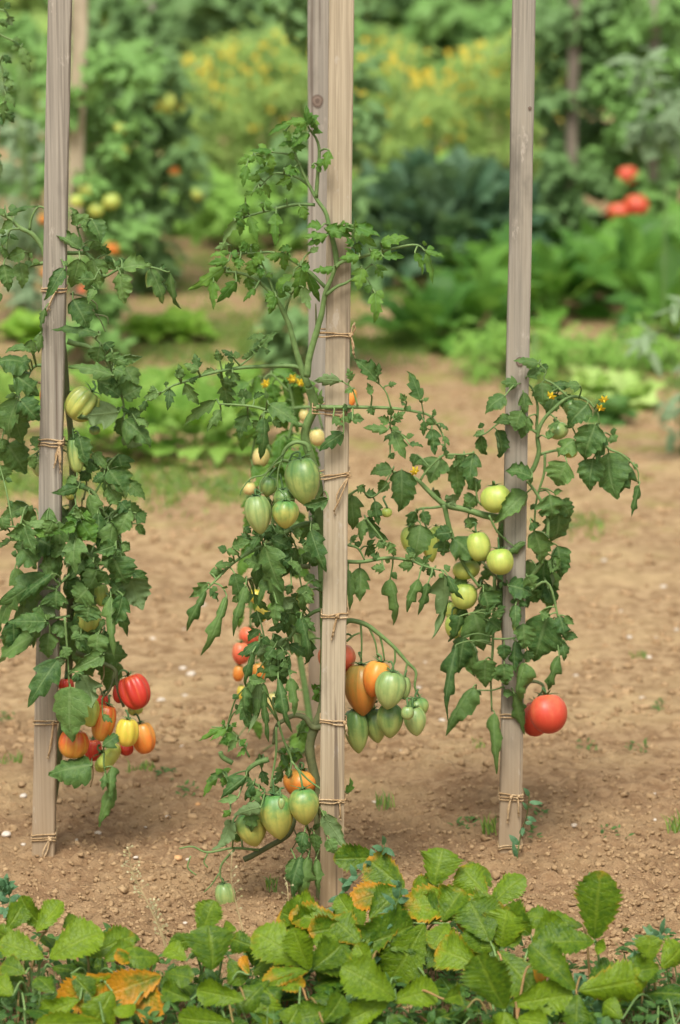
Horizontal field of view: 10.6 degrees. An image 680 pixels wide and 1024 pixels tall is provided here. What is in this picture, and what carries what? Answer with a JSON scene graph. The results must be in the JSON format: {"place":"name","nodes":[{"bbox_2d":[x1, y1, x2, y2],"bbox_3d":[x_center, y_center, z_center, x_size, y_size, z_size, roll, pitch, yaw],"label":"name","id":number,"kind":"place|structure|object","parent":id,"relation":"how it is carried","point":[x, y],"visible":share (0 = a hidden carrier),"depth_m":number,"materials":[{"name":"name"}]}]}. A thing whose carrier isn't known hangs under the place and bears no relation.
{"place":"outdoors","nodes":[
{"label":"outdoors","id":0,"kind":"place"},
{"bbox_2d":[0,0,679,1023],"bbox_3d":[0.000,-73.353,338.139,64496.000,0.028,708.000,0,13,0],"label":"ground","id":1,"kind":"structure","parent":0,"point":[604,580],"depth_m":6.25,"materials":[{"name":"soil"}]},
{"bbox_2d":[0,874,20,918],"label":"climbing weed","id":2,"kind":"object","parent":1,"relation":"on","point":[7,886],"visible":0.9,"depth_m":4.87,"materials":[{"name":"green plant"}]},
{"bbox_2d":[0,2,30,178],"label":"tomato plant","id":3,"kind":"object","parent":1,"relation":"on","point":[23,52],"visible":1,"depth_m":5.46,"materials":[{"name":"green plant"}]},
{"bbox_2d":[0,309,41,343],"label":"lettuce","id":4,"kind":"object","parent":1,"relation":"on","point":[22,325],"visible":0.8,"depth_m":9.61,"materials":[{"name":"green plant"}]},
{"bbox_2d":[0,56,44,313],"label":"tomato plant","id":5,"kind":"object","parent":1,"relation":"on","point":[23,170],"visible":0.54,"depth_m":9.84,"materials":[{"name":"green plant"}]},
{"bbox_2d":[0,0,47,114],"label":"bush","id":6,"kind":"object","parent":1,"relation":"on","point":[36,11],"visible":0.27,"depth_m":14.69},
{"bbox_2d":[0,370,85,437],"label":"bean plant","id":7,"kind":"object","parent":1,"relation":"on","point":[6,379],"visible":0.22,"depth_m":8.31,"materials":[{"name":"green plant"}]},
{"bbox_2d":[31,0,71,857],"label":"wooden stake","id":8,"kind":"object","parent":1,"relation":"on","point":[44,834],"visible":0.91,"depth_m":5.18,"materials":[{"name":"grey wood"}]},
{"bbox_2d":[0,895,103,1023],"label":"strawberry plant","id":9,"kind":"object","parent":1,"relation":"on","point":[80,937],"visible":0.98,"depth_m":4.64,"materials":[{"name":"green plant"}]},
{"bbox_2d":[0,12,111,250],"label":"tomato plant","id":10,"kind":"object","parent":1,"relation":"on","point":[26,31],"visible":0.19,"depth_m":11.12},
{"bbox_2d":[66,0,87,363],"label":"wooden stake","id":11,"kind":"object","parent":1,"relation":"on","point":[79,33],"visible":0.38,"depth_m":9.21,"materials":[{"name":"beige wood"}]},
{"bbox_2d":[0,204,180,827],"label":"tomato plant","id":12,"kind":"object","parent":1,"relation":"on","point":[87,647],"visible":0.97,"depth_m":5.22,"materials":[{"name":"green plant"}]},
{"bbox_2d":[13,38,167,360],"bbox_3d":[-0.640,-0.795,9.354,0.409,0.854,0.547,0,13,0],"label":"tomato plant","id":13,"kind":"object","parent":1,"relation":"on","point":[122,159],"visible":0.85,"depth_m":9.20,"materials":[{"name":"plant"}]},
{"bbox_2d":[36,913,155,1023],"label":"strawberry plant","id":14,"kind":"object","parent":1,"relation":"on","point":[72,990],"visible":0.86,"depth_m":4.59,"materials":[{"name":"green plant"}]},
{"bbox_2d":[30,387,166,454],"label":"bean plant","id":15,"kind":"object","parent":1,"relation":"on","point":[92,436],"visible":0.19,"depth_m":8.16,"materials":[{"name":"green plant"}]},
{"bbox_2d":[64,378,187,455],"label":"bean plant","id":16,"kind":"object","parent":1,"relation":"on","point":[165,422],"visible":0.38,"depth_m":8.11,"materials":[{"name":"green plant"}]},
{"bbox_2d":[121,845,165,947],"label":"seeding weed","id":17,"kind":"object","parent":1,"relation":"on","point":[130,866],"visible":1,"depth_m":4.82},
{"bbox_2d":[117,312,178,343],"bbox_3d":[-0.504,-0.485,9.643,0.164,0.079,0.182,5,13,20],"label":"lettuce","id":18,"kind":"object","parent":1,"relation":"on","point":[138,324],"visible":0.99,"depth_m":9.63,"materials":[{"name":"green plant"}]},
{"bbox_2d":[103,946,193,1023],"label":"strawberry plant","id":19,"kind":"object","parent":1,"relation":"on","point":[133,990],"visible":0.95,"depth_m":4.58,"materials":[{"name":"orange plant"}]},
{"bbox_2d":[84,0,216,295],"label":"tomato plant","id":20,"kind":"object","parent":1,"relation":"on","point":[112,23],"visible":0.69,"depth_m":10.24,"materials":[{"name":"plant"}]},
{"bbox_2d":[98,369,235,456],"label":"bean plant","id":21,"kind":"object","parent":1,"relation":"on","point":[155,412],"visible":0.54,"depth_m":8.11,"materials":[{"name":"green plant"}]},
{"bbox_2d":[141,363,219,409],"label":"bean plant","id":22,"kind":"object","parent":1,"relation":"on","point":[166,374],"visible":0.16,"depth_m":8.65,"materials":[{"name":"green plant"}]},
{"bbox_2d":[109,379,256,459],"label":"bean plant","id":23,"kind":"object","parent":1,"relation":"on","point":[183,404],"visible":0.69,"depth_m":8.11,"materials":[{"name":"green plant"}]},
{"bbox_2d":[154,53,236,214],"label":"flowering plant","id":24,"kind":"object","parent":1,"relation":"on","point":[197,114],"visible":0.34,"depth_m":11.85,"materials":[{"name":"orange plant"}]},
{"bbox_2d":[161,899,247,997],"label":"strawberry plant","id":25,"kind":"object","parent":1,"relation":"on","point":[207,941],"visible":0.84,"depth_m":4.62,"materials":[{"name":"green plant"}]},
{"bbox_2d":[160,175,251,238],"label":"leafy plant","id":26,"kind":"object","parent":1,"relation":"on","point":[178,231],"visible":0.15,"depth_m":11.50,"materials":[{"name":"green plant"}]},
{"bbox_2d":[133,0,284,118],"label":"bush","id":27,"kind":"object","parent":1,"relation":"on","point":[187,20],"visible":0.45,"depth_m":14.71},
{"bbox_2d":[170,31,253,191],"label":"flowering plant","id":28,"kind":"object","parent":1,"relation":"on","point":[231,97],"visible":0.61,"depth_m":12.00,"materials":[{"name":"green plant"}]},
{"bbox_2d":[170,365,263,388],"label":"bean plant","id":29,"kind":"object","parent":1,"relation":"on","point":[250,372],"visible":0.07,"depth_m":8.60,"materials":[{"name":"green plant"}]},
{"bbox_2d":[175,148,280,250],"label":"leafy plant","id":30,"kind":"object","parent":1,"relation":"on","point":[212,209],"visible":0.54,"depth_m":11.19,"materials":[{"name":"green plant"}]},
{"bbox_2d":[160,951,297,1023],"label":"strawberry plant","id":31,"kind":"object","parent":1,"relation":"on","point":[210,993],"visible":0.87,"depth_m":4.56,"materials":[{"name":"green plant"}]},
{"bbox_2d":[193,33,275,177],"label":"flowering plant","id":32,"kind":"object","parent":1,"relation":"on","point":[223,83],"visible":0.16,"depth_m":12.43,"materials":[{"name":"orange plant"}]},
{"bbox_2d":[171,379,300,464],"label":"bean plant","id":33,"kind":"object","parent":1,"relation":"on","point":[207,391],"visible":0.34,"depth_m":8.16,"materials":[{"name":"green plant"}]},
{"bbox_2d":[205,11,288,190],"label":"flowering plant","id":34,"kind":"object","parent":1,"relation":"on","point":[248,48],"visible":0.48,"depth_m":12.13,"materials":[{"name":"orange plant"}]},
{"bbox_2d":[227,45,307,193],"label":"flowering plant","id":35,"kind":"object","parent":1,"relation":"on","point":[268,93],"visible":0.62,"depth_m":12.04,"materials":[{"name":"green plant"}]},
{"bbox_2d":[227,159,307,254],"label":"leafy plant","id":36,"kind":"object","parent":1,"relation":"on","point":[286,235],"visible":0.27,"depth_m":11.14,"materials":[{"name":"green plant"}]},
{"bbox_2d":[241,24,307,192],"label":"flowering plant","id":37,"kind":"object","parent":1,"relation":"on","point":[277,47],"visible":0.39,"depth_m":12.15,"materials":[{"name":"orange plant"}]},
{"bbox_2d":[257,24,307,194],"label":"flowering plant","id":38,"kind":"object","parent":1,"relation":"on","point":[278,31],"visible":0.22,"depth_m":12.42,"materials":[{"name":"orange plant"}]},
{"bbox_2d":[219,363,356,754],"bbox_3d":[-0.083,0.122,5.783,0.222,0.719,0.154,0,13,0],"label":"tomato plant","id":39,"kind":"object","parent":1,"relation":"on","point":[292,389],"visible":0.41,"depth_m":5.73,"materials":[{"name":"green plant"}]},
{"bbox_2d":[230,889,351,1023],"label":"strawberry plant","id":40,"kind":"object","parent":1,"relation":"on","point":[285,954],"visible":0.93,"depth_m":4.62,"materials":[{"name":"green plant"}]},
{"bbox_2d":[138,105,462,904],"bbox_3d":[-0.052,0.005,5.032,0.448,1.148,0.202,0,13,0],"label":"tomato plant","id":41,"kind":"object","parent":1,"relation":"on","point":[274,811],"visible":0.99,"depth_m":5.01,"materials":[{"name":"green plant"}]},
{"bbox_2d":[259,0,374,102],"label":"bush","id":42,"kind":"object","parent":1,"relation":"on","point":[358,34],"visible":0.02,"depth_m":15.27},
{"bbox_2d":[307,0,328,745],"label":"wooden stake","id":43,"kind":"object","parent":1,"relation":"on","point":[318,32],"visible":0.41,"depth_m":5.72,"materials":[{"name":"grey wood"}]},
{"bbox_2d":[248,0,395,378],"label":"tomato plant","id":44,"kind":"object","parent":1,"relation":"on","point":[367,125],"visible":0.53,"depth_m":8.97,"materials":[{"name":"plant"}]},
{"bbox_2d":[312,0,355,906],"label":"wooden stake","id":45,"kind":"object","parent":1,"relation":"on","point":[339,333],"visible":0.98,"depth_m":4.98,"materials":[{"name":"beige wood"}]},
{"bbox_2d":[0,237,679,542],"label":"grass","id":46,"kind":"structure","parent":1,"relation":"on","point":[363,342],"depth_m":9.37,"materials":[{"name":"plant"}]},
{"bbox_2d":[156,304,220,342],"bbox_3d":[-0.407,-0.492,9.653,0.184,0.100,0.148,0,13,0],"label":"lettuce","id":47,"kind":"object","parent":46,"relation":"on","point":[186,324],"visible":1,"depth_m":9.63,"materials":[{"name":"green plant"}]},
{"bbox_2d":[0,917,679,1023],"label":"ground weeds","id":48,"kind":"object","parent":1,"relation":"on","point":[647,1004],"visible":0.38,"depth_m":4.63,"materials":[{"name":"green plant"}]},
{"bbox_2d":[0,352,679,1023],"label":"soil clods","id":49,"kind":"object","parent":1,"relation":"on","point":[166,720],"visible":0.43,"depth_m":5.71,"materials":[{"name":"soil"}]},
{"bbox_2d":[326,835,394,910],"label":"climbing weed","id":50,"kind":"object","parent":1,"relation":"on","point":[346,883],"visible":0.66,"depth_m":4.81,"materials":[{"name":"green plant"}]},
{"bbox_2d":[352,24,406,178],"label":"flowering plant","id":51,"kind":"object","parent":1,"relation":"on","point":[376,50],"visible":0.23,"depth_m":12.18,"materials":[{"name":"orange plant"}]},
{"bbox_2d":[353,38,406,168],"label":"flowering plant","id":52,"kind":"object","parent":1,"relation":"on","point":[377,159],"visible":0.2,"depth_m":12.23,"materials":[{"name":"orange plant"}]},
{"bbox_2d":[295,954,466,1023],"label":"strawberry plant","id":53,"kind":"object","parent":1,"relation":"on","point":[367,982],"visible":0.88,"depth_m":4.53,"materials":[{"name":"green plant"}]},
{"bbox_2d":[353,24,422,178],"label":"flowering plant","id":54,"kind":"object","parent":1,"relation":"on","point":[412,47],"visible":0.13,"depth_m":12.38,"materials":[{"name":"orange plant"}]},
{"bbox_2d":[368,880,408,962],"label":"climbing weed","id":55,"kind":"object","parent":1,"relation":"on","point":[398,892],"visible":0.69,"depth_m":4.72,"materials":[{"name":"green plant"}]},
{"bbox_2d":[289,843,493,1004],"bbox_3d":[0.061,0.545,4.740,0.243,0.185,0.278,2,13,11],"label":"strawberry plant","id":56,"kind":"object","parent":1,"relation":"on","point":[404,946],"visible":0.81,"depth_m":4.71,"materials":[{"name":"green plant"}]},
{"bbox_2d":[289,159,499,285],"bbox_3d":[0.155,-0.865,10.710,0.582,0.342,0.637,-8,15,-33],"label":"broad leaved plant","id":57,"kind":"object","parent":1,"relation":"on","point":[393,181],"visible":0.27,"depth_m":10.57,"materials":[{"name":"green plant"}]},
{"bbox_2d":[354,0,436,90],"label":"bush","id":58,"kind":"object","parent":1,"relation":"on","point":[401,8],"visible":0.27,"depth_m":15.67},
{"bbox_2d":[356,29,448,167],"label":"flowering plant","id":59,"kind":"object","parent":1,"relation":"on","point":[402,85],"visible":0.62,"depth_m":11.95,"materials":[{"name":"green plant"}]},
{"bbox_2d":[350,268,491,352],"bbox_3d":[0.252,-0.518,9.557,0.369,0.227,0.360,7,15,30],"label":"leafy vegetable","id":60,"kind":"object","parent":1,"relation":"on","point":[431,307],"visible":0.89,"depth_m":9.53,"materials":[{"name":"green plant"}]},
{"bbox_2d":[394,68,481,158],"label":"flowering plant","id":61,"kind":"object","parent":1,"relation":"on","point":[448,110],"visible":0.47,"depth_m":11.70,"materials":[{"name":"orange plant"}]},
{"bbox_2d":[376,0,504,94],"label":"bush","id":62,"kind":"object","parent":1,"relation":"on","point":[441,26],"visible":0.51,"depth_m":15.47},
{"bbox_2d":[351,140,555,283],"bbox_3d":[0.293,-0.862,10.602,0.681,0.450,0.709,0,13,0],"label":"broad leaved plant","id":63,"kind":"object","parent":1,"relation":"on","point":[444,183],"visible":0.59,"depth_m":10.50,"materials":[{"name":"green plant"}]},
{"bbox_2d":[427,238,491,278],"bbox_3d":[0.422,-0.705,10.420,0.316,0.171,0.370,-6,14,-24],"label":"leafy vegetable","id":64,"kind":"object","parent":1,"relation":"on","point":[451,263],"visible":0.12,"depth_m":10.39,"materials":[{"name":"green plant"}]},
{"bbox_2d":[414,71,505,154],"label":"flowering plant","id":65,"kind":"object","parent":1,"relation":"on","point":[450,93],"visible":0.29,"depth_m":11.83,"materials":[{"name":"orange plant"}]},
{"bbox_2d":[433,38,509,162],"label":"flowering plant","id":66,"kind":"object","parent":1,"relation":"on","point":[475,148],"visible":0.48,"depth_m":11.86,"materials":[{"name":"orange plant"}]},
{"bbox_2d":[444,321,505,385],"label":"carrot plant","id":67,"kind":"object","parent":1,"relation":"on","point":[477,371],"visible":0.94,"depth_m":9.10,"materials":[{"name":"green plant"}]},
{"bbox_2d":[446,40,510,169],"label":"flowering plant","id":68,"kind":"object","parent":1,"relation":"on","point":[473,75],"visible":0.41,"depth_m":11.83,"materials":[{"name":"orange plant"}]},
{"bbox_2d":[403,863,572,1023],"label":"strawberry plant","id":69,"kind":"object","parent":1,"relation":"on","point":[489,925],"visible":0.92,"depth_m":4.65,"materials":[{"name":"green plant"}]},
{"bbox_2d":[391,150,585,262],"bbox_3d":[0.407,-0.870,10.738,0.637,0.398,0.643,6,14,24],"label":"broad leaved plant","id":70,"kind":"object","parent":1,"relation":"on","point":[498,201],"visible":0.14,"depth_m":10.65,"materials":[{"name":"green plant"}]},
{"bbox_2d":[419,244,564,351],"bbox_3d":[0.379,-0.564,9.621,0.450,0.279,0.409,0,13,0],"label":"leafy vegetable","id":71,"kind":"object","parent":1,"relation":"on","point":[485,295],"visible":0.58,"depth_m":9.61,"materials":[{"name":"green plant"}]},
{"bbox_2d":[467,315,540,371],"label":"carrot plant","id":72,"kind":"object","parent":1,"relation":"on","point":[495,332],"visible":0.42,"depth_m":9.14,"materials":[{"name":"green plant"}]},
{"bbox_2d":[370,357,640,774],"bbox_3d":[0.237,0.140,5.298,0.389,0.753,0.153,0,13,0],"label":"tomato plant","id":73,"kind":"object","parent":1,"relation":"on","point":[539,636],"visible":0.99,"depth_m":5.27,"materials":[{"name":"green plant"}]},
{"bbox_2d":[471,29,539,169],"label":"flowering plant","id":74,"kind":"object","parent":1,"relation":"on","point":[492,76],"visible":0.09,"depth_m":12.33,"materials":[{"name":"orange plant"}]},
{"bbox_2d":[438,221,573,317],"bbox_3d":[0.468,-0.681,10.172,0.398,0.234,0.442,0,13,0],"label":"leafy vegetable","id":75,"kind":"object","parent":1,"relation":"on","point":[475,252],"visible":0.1,"depth_m":10.19,"materials":[{"name":"green plant"}]},
{"bbox_2d":[454,0,566,91],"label":"bush","id":76,"kind":"object","parent":1,"relation":"on","point":[502,16],"visible":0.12,"depth_m":15.66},
{"bbox_2d":[497,0,535,852],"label":"wooden stake","id":77,"kind":"object","parent":1,"relation":"on","point":[510,789],"visible":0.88,"depth_m":5.20,"materials":[{"name":"beige wood"}]},
{"bbox_2d":[475,31,559,177],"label":"flowering plant","id":78,"kind":"object","parent":1,"relation":"on","point":[505,53],"visible":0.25,"depth_m":11.68,"materials":[{"name":"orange plant"}]},
{"bbox_2d":[509,788,542,858],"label":"climbing weed","id":79,"kind":"object","parent":1,"relation":"on","point":[513,839],"visible":1,"depth_m":5.29,"materials":[{"name":"green plant"}]},
{"bbox_2d":[484,31,583,176],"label":"flowering plant","id":80,"kind":"object","parent":1,"relation":"on","point":[557,81],"visible":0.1,"depth_m":11.81,"materials":[{"name":"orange plant"}]},
{"bbox_2d":[529,316,572,386],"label":"carrot plant","id":81,"kind":"object","parent":1,"relation":"on","point":[555,340],"visible":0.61,"depth_m":9.10,"materials":[{"name":"green plant"}]},
{"bbox_2d":[488,231,622,326],"bbox_3d":[0.548,-0.636,9.995,0.456,0.262,0.423,0,13,0],"label":"leafy vegetable","id":82,"kind":"object","parent":1,"relation":"on","point":[559,267],"visible":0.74,"depth_m":9.95,"materials":[{"name":"green plant"}]},
{"bbox_2d":[493,0,626,247],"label":"tomato plant","id":83,"kind":"object","parent":1,"relation":"on","point":[553,26],"visible":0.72,"depth_m":10.64,"materials":[{"name":"plant"}]},
{"bbox_2d":[532,322,591,372],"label":"carrot plant","id":84,"kind":"object","parent":1,"relation":"on","point":[572,343],"visible":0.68,"depth_m":9.19,"materials":[{"name":"green plant"}]},
{"bbox_2d":[564,0,580,229],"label":"wooden stake","id":85,"kind":"object","parent":1,"relation":"on","point":[572,114],"visible":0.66,"depth_m":10.61,"materials":[{"name":"brown wood"}]},
{"bbox_2d":[526,870,647,1023],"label":"strawberry plant","id":86,"kind":"object","parent":1,"relation":"on","point":[598,896],"visible":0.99,"depth_m":4.63,"materials":[{"name":"green plant"}]},
{"bbox_2d":[572,973,602,1023],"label":"climbing weed","id":87,"kind":"object","parent":1,"relation":"on","point":[597,1007],"visible":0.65,"depth_m":4.61,"materials":[{"name":"green plant"}]},
{"bbox_2d":[560,321,624,369],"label":"carrot plant","id":88,"kind":"object","parent":1,"relation":"on","point":[590,346],"visible":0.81,"depth_m":9.24,"materials":[{"name":"green plant"}]},
{"bbox_2d":[566,364,623,398],"bbox_3d":[0.625,-0.309,8.850,0.165,0.094,0.164,-11,17,-42],"label":"lettuce","id":89,"kind":"object","parent":1,"relation":"on","point":[594,381],"visible":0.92,"depth_m":8.83,"materials":[{"name":"green plant"}]},
{"bbox_2d":[554,216,637,305],"bbox_3d":[0.726,-0.717,10.367,0.381,0.258,0.392,5,13,20],"label":"leafy vegetable","id":90,"kind":"object","parent":1,"relation":"on","point":[588,229],"visible":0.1,"depth_m":10.36,"materials":[{"name":"green plant"}]},
{"bbox_2d":[585,395,637,426],"bbox_3d":[0.636,-0.232,8.577,0.126,0.082,0.127,0,13,0],"label":"lettuce","id":91,"kind":"object","parent":1,"relation":"on","point":[615,409],"visible":0.88,"depth_m":8.56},
{"bbox_2d":[568,213,677,302],"bbox_3d":[0.820,-0.701,10.107,0.426,0.277,0.533,0,13,0],"label":"leafy vegetable","id":92,"kind":"object","parent":1,"relation":"on","point":[639,249],"visible":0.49,"depth_m":10.11,"materials":[{"name":"green plant"}]},
{"bbox_2d":[587,314,664,374],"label":"carrot plant","id":93,"kind":"object","parent":1,"relation":"on","point":[622,361],"visible":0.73,"depth_m":9.20,"materials":[{"name":"green plant"}]},
{"bbox_2d":[588,369,666,411],"bbox_3d":[0.688,-0.283,8.751,0.181,0.110,0.165,5,14,22],"label":"lettuce","id":94,"kind":"object","parent":1,"relation":"on","point":[642,395],"visible":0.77,"depth_m":8.73,"materials":[{"name":"green plant"}]},
{"bbox_2d":[576,200,679,301],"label":"leafy vegetable","id":95,"kind":"object","parent":1,"relation":"on","point":[672,210],"visible":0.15,"depth_m":10.35,"materials":[{"name":"green plant"}]},
{"bbox_2d":[577,63,679,182],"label":"bush","id":96,"kind":"object","parent":1,"relation":"on","point":[584,158],"visible":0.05,"depth_m":12.69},
{"bbox_2d":[578,0,679,228],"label":"tomato plant","id":97,"kind":"object","parent":1,"relation":"on","point":[643,196],"visible":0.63,"depth_m":10.60,"materials":[{"name":"plant"}]},
{"bbox_2d":[589,935,679,1023],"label":"strawberry plant","id":98,"kind":"object","parent":1,"relation":"on","point":[648,946],"visible":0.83,"depth_m":4.62,"materials":[{"name":"green plant"}]},
{"bbox_2d":[601,241,679,336],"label":"leafy vegetable","id":99,"kind":"object","parent":1,"relation":"on","point":[633,304],"visible":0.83,"depth_m":9.65,"materials":[{"name":"green plant"}]},
{"bbox_2d":[604,46,679,334],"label":"wilting plant","id":100,"kind":"object","parent":1,"relation":"on","point":[667,119],"visible":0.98,"depth_m":9.40,"materials":[{"name":"green plant"}]},
{"bbox_2d":[610,314,679,373],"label":"carrot plant","id":101,"kind":"object","parent":1,"relation":"on","point":[648,365],"visible":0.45,"depth_m":9.18,"materials":[{"name":"green plant"}]},
{"bbox_2d":[629,918,670,956],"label":"climbing weed","id":102,"kind":"object","parent":1,"relation":"on","point":[655,932],"visible":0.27,"depth_m":4.67,"materials":[{"name":"green plant"}]},
{"bbox_2d":[624,296,679,451],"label":"wilting plant","id":103,"kind":"object","parent":1,"relation":"on","point":[668,414],"visible":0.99,"depth_m":8.07,"materials":[{"name":"green plant"}]},
{"bbox_2d":[647,0,659,181],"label":"wooden stake","id":104,"kind":"object","parent":1,"relation":"on","point":[653,45],"visible":0.27,"depth_m":10.66,"materials":[{"name":"beige wood"}]},
{"bbox_2d":[631,8,679,200],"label":"tomato plant","id":105,"kind":"object","parent":1,"relation":"on","point":[672,176],"visible":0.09,"depth_m":11.36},
{"bbox_2d":[649,334,679,372],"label":"carrot plant","id":106,"kind":"object","parent":1,"relation":"on","point":[668,359],"visible":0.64,"depth_m":9.18,"materials":[{"name":"green plant"}]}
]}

